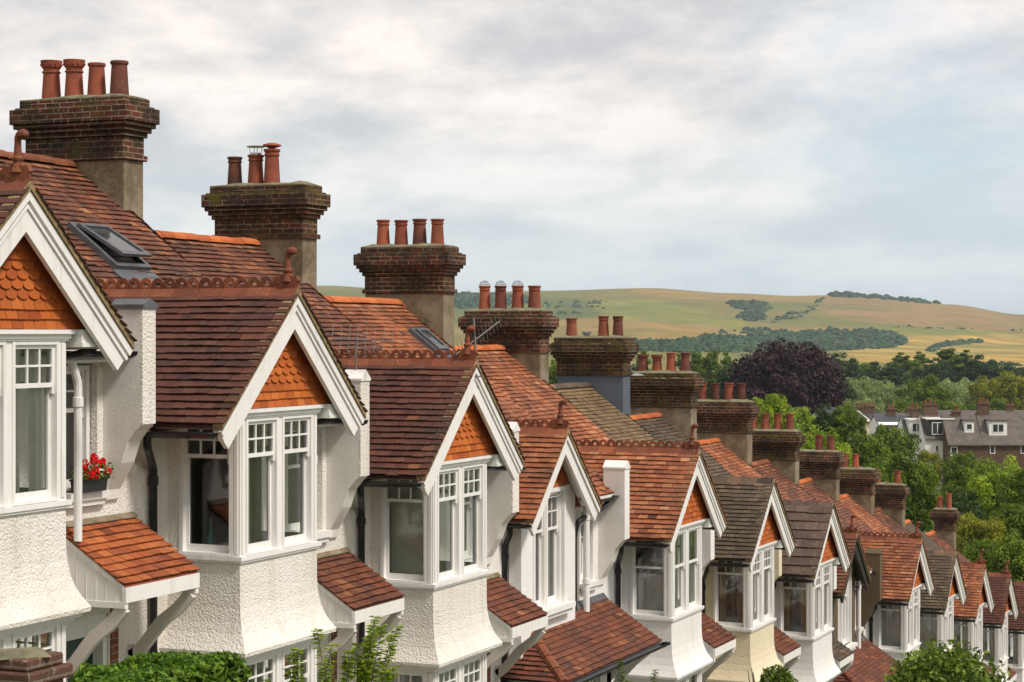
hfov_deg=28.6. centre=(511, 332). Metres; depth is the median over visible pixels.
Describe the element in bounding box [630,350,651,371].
poplar tree
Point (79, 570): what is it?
terraced house
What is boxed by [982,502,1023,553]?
broadleaf tree
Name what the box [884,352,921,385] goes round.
poplar tree
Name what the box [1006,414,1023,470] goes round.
distant house
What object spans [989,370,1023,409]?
broadleaf tree
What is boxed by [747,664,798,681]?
rose bush
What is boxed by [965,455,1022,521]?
broadleaf tree
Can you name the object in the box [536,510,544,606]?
window
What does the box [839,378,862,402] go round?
broadleaf tree
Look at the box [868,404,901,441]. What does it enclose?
distant house
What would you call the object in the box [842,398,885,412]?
willow tree
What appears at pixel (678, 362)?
poplar tree
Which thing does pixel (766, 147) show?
sky
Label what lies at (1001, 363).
woodland
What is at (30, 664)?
gate pier
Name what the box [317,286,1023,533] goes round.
ground
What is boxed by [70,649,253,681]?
hedge
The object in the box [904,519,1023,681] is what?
terraced house
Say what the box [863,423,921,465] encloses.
broadleaf tree
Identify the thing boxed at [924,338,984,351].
hedgerow
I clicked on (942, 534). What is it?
terraced house
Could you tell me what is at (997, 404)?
broadleaf tree
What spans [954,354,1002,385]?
broadleaf tree
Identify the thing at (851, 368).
broadleaf tree
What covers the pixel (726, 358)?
poplar tree
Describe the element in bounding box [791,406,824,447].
broadleaf tree
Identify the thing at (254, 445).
terraced house
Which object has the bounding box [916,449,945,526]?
broadleaf tree
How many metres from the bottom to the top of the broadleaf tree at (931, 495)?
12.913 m
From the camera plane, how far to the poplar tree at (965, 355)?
637.62 m
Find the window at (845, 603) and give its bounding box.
[843,584,847,644]
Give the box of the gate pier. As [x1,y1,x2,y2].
[0,647,72,681]
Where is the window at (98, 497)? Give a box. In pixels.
[46,365,109,508]
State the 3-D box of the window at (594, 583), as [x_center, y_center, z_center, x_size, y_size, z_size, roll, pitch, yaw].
[1.173,3.597,33.354,0.362,1.370,0.700,0,0,23]
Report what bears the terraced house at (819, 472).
on the ground
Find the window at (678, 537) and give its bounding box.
[677,535,679,598]
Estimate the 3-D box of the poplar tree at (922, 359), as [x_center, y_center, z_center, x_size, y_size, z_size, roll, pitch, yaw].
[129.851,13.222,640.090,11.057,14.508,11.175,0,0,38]
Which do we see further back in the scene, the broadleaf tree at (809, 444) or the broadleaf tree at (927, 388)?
the broadleaf tree at (927, 388)
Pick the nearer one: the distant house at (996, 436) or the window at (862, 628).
the window at (862, 628)
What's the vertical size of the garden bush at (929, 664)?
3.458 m
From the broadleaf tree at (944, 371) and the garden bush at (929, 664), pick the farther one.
the broadleaf tree at (944, 371)
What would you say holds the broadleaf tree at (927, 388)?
on the ground
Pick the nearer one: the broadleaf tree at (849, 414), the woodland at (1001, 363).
the broadleaf tree at (849, 414)
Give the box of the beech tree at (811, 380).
[720,336,851,421]
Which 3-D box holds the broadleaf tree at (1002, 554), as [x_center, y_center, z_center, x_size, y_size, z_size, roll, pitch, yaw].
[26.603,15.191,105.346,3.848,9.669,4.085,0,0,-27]
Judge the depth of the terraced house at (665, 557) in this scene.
35.70 m
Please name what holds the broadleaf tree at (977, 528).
on the ground
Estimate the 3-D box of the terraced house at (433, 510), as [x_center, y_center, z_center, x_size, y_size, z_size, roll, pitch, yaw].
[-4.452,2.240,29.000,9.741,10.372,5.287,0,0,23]
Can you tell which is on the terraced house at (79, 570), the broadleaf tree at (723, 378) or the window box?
the window box
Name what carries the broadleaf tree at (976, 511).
on the ground
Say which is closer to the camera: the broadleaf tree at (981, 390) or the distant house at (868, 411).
the distant house at (868, 411)
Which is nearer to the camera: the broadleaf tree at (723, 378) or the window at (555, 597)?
the window at (555, 597)
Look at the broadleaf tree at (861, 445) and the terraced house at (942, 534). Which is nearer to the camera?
the terraced house at (942, 534)
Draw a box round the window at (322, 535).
[288,429,332,542]
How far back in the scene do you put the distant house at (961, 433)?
256.13 m
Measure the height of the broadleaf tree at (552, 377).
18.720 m
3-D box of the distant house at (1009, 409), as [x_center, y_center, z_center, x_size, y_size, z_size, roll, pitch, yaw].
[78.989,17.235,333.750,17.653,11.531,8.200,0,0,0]
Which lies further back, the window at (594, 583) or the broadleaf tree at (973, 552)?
the broadleaf tree at (973, 552)
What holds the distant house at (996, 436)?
on the ground
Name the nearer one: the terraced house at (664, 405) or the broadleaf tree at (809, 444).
the terraced house at (664, 405)
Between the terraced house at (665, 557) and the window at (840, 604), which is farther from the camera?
the window at (840, 604)
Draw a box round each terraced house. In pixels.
[0,59,404,681]
[0,129,199,681]
[130,143,547,681]
[308,219,670,681]
[399,280,735,681]
[544,316,800,681]
[625,353,853,681]
[697,382,899,681]
[750,413,934,664]
[797,435,966,653]
[838,453,994,673]
[873,470,1018,681]
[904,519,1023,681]
[906,493,969,561]
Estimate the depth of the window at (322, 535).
24.54 m
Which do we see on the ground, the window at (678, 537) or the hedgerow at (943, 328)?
the hedgerow at (943, 328)
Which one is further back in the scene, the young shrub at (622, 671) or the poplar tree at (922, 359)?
the poplar tree at (922, 359)
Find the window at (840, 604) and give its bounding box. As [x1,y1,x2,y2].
[839,599,841,642]
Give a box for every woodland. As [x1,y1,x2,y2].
[454,291,528,307]
[459,300,606,315]
[634,326,908,352]
[725,299,773,321]
[770,297,825,322]
[827,290,940,303]
[983,360,1022,365]
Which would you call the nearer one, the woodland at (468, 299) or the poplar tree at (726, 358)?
the poplar tree at (726, 358)
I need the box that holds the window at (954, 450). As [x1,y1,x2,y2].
[951,447,957,455]
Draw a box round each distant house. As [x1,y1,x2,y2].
[812,406,870,439]
[855,402,885,438]
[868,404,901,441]
[891,405,911,415]
[897,404,920,462]
[917,399,954,494]
[938,401,1023,413]
[940,406,983,501]
[976,398,1012,486]
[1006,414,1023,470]
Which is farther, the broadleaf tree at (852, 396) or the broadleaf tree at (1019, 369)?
the broadleaf tree at (1019, 369)
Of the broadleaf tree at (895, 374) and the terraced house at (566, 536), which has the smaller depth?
the terraced house at (566, 536)
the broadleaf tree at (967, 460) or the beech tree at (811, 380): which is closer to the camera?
the broadleaf tree at (967, 460)
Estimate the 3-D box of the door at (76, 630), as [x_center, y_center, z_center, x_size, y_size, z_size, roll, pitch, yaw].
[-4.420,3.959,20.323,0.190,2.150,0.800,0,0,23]
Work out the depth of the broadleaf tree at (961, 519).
121.30 m
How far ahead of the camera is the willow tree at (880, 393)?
427.59 m
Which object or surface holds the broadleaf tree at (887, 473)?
on the ground
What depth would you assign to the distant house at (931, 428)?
258.05 m
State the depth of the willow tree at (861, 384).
427.96 m
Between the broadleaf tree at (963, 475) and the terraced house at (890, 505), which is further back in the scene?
the broadleaf tree at (963, 475)
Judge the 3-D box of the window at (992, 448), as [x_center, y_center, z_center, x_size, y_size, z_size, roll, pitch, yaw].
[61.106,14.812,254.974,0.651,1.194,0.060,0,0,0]
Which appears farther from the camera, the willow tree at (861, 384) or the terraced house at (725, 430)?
the willow tree at (861, 384)
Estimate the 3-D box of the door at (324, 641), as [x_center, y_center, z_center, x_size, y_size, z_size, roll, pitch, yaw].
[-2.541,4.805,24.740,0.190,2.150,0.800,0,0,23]
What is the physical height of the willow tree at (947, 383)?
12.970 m
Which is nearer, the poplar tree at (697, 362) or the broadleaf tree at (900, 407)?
the broadleaf tree at (900, 407)
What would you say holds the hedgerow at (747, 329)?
on the ground
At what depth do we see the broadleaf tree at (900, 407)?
379.01 m
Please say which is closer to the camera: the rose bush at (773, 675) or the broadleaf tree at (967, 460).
the rose bush at (773, 675)
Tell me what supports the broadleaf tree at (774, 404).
on the ground
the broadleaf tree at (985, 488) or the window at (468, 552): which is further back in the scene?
the broadleaf tree at (985, 488)
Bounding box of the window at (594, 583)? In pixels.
[579,508,599,592]
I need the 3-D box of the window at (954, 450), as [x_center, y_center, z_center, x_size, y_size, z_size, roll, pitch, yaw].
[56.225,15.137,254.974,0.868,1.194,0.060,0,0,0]
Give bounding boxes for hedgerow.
[718,326,770,333]
[890,324,1022,330]
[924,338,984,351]
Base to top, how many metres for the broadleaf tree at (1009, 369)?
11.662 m
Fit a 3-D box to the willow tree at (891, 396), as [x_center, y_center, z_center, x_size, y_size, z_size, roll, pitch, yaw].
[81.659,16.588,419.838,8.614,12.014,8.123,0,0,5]
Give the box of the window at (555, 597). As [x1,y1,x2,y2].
[548,491,559,604]
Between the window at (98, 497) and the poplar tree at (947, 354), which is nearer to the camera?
the window at (98, 497)
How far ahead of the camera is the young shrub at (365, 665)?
15.55 m
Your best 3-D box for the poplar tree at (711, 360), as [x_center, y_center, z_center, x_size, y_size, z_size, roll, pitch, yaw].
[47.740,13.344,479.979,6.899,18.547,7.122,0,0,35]
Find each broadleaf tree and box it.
[549,363,556,383]
[715,361,737,398]
[752,393,796,428]
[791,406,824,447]
[801,424,852,466]
[805,403,842,444]
[830,402,867,444]
[832,352,861,385]
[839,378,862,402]
[840,431,891,467]
[844,362,884,380]
[849,361,913,392]
[862,450,930,519]
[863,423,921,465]
[889,396,923,412]
[890,460,947,531]
[896,374,956,403]
[911,359,957,384]
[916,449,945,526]
[932,511,974,547]
[933,400,968,409]
[937,451,986,494]
[938,465,1001,515]
[943,488,995,538]
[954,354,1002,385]
[956,515,1014,554]
[961,538,1012,572]
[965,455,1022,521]
[966,375,1019,409]
[966,398,1016,409]
[977,361,1022,388]
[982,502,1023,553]
[987,529,1023,581]
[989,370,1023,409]
[995,466,1023,525]
[1002,367,1023,388]
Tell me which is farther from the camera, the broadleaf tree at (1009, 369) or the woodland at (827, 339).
the woodland at (827, 339)
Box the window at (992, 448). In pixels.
[990,446,994,453]
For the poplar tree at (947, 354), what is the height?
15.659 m
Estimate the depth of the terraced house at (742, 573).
40.32 m
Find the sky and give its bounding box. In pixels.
[0,0,1023,314]
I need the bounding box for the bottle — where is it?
[206,518,215,544]
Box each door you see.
[66,613,106,681]
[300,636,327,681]
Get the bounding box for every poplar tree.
[549,359,556,376]
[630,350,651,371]
[675,353,691,370]
[690,351,708,398]
[702,350,721,398]
[712,351,733,381]
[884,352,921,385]
[905,351,932,376]
[932,348,964,383]
[949,350,985,381]
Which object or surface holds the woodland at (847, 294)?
on the ground
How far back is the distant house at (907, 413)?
333.35 m
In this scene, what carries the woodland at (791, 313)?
on the ground
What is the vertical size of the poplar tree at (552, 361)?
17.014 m
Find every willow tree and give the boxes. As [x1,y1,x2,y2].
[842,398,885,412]
[845,375,882,403]
[862,379,894,411]
[881,384,920,412]
[935,378,968,408]
[952,377,988,405]
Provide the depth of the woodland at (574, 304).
2818.05 m
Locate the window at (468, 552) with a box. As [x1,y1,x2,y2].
[464,473,487,563]
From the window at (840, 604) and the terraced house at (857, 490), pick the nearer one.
the window at (840, 604)
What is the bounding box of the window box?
[68,453,114,492]
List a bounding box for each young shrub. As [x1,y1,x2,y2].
[260,643,338,681]
[285,615,403,681]
[616,659,658,681]
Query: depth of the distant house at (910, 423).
263.43 m
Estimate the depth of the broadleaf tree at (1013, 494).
149.93 m
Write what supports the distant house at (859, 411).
on the ground
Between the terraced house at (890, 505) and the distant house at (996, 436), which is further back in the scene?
the distant house at (996, 436)
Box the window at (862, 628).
[855,581,863,635]
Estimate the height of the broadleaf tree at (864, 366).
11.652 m
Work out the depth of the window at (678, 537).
38.09 m
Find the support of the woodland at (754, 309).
on the ground
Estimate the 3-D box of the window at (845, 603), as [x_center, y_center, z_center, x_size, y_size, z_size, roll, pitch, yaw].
[8.123,6.756,49.181,0.114,1.760,0.570,0,0,23]
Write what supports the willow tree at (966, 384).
on the ground
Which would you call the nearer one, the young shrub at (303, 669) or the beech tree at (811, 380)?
the young shrub at (303, 669)
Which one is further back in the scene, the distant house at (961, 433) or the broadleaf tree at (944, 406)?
the broadleaf tree at (944, 406)
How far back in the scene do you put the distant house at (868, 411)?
303.35 m
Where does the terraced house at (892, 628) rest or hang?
on the ground
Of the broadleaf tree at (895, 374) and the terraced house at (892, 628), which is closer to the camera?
the terraced house at (892, 628)
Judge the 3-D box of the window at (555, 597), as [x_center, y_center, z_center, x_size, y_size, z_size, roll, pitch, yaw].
[0.572,3.372,31.529,0.186,1.760,0.570,0,0,23]
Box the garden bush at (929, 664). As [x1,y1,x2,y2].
[883,637,1015,681]
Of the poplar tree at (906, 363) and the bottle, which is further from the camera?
the poplar tree at (906, 363)

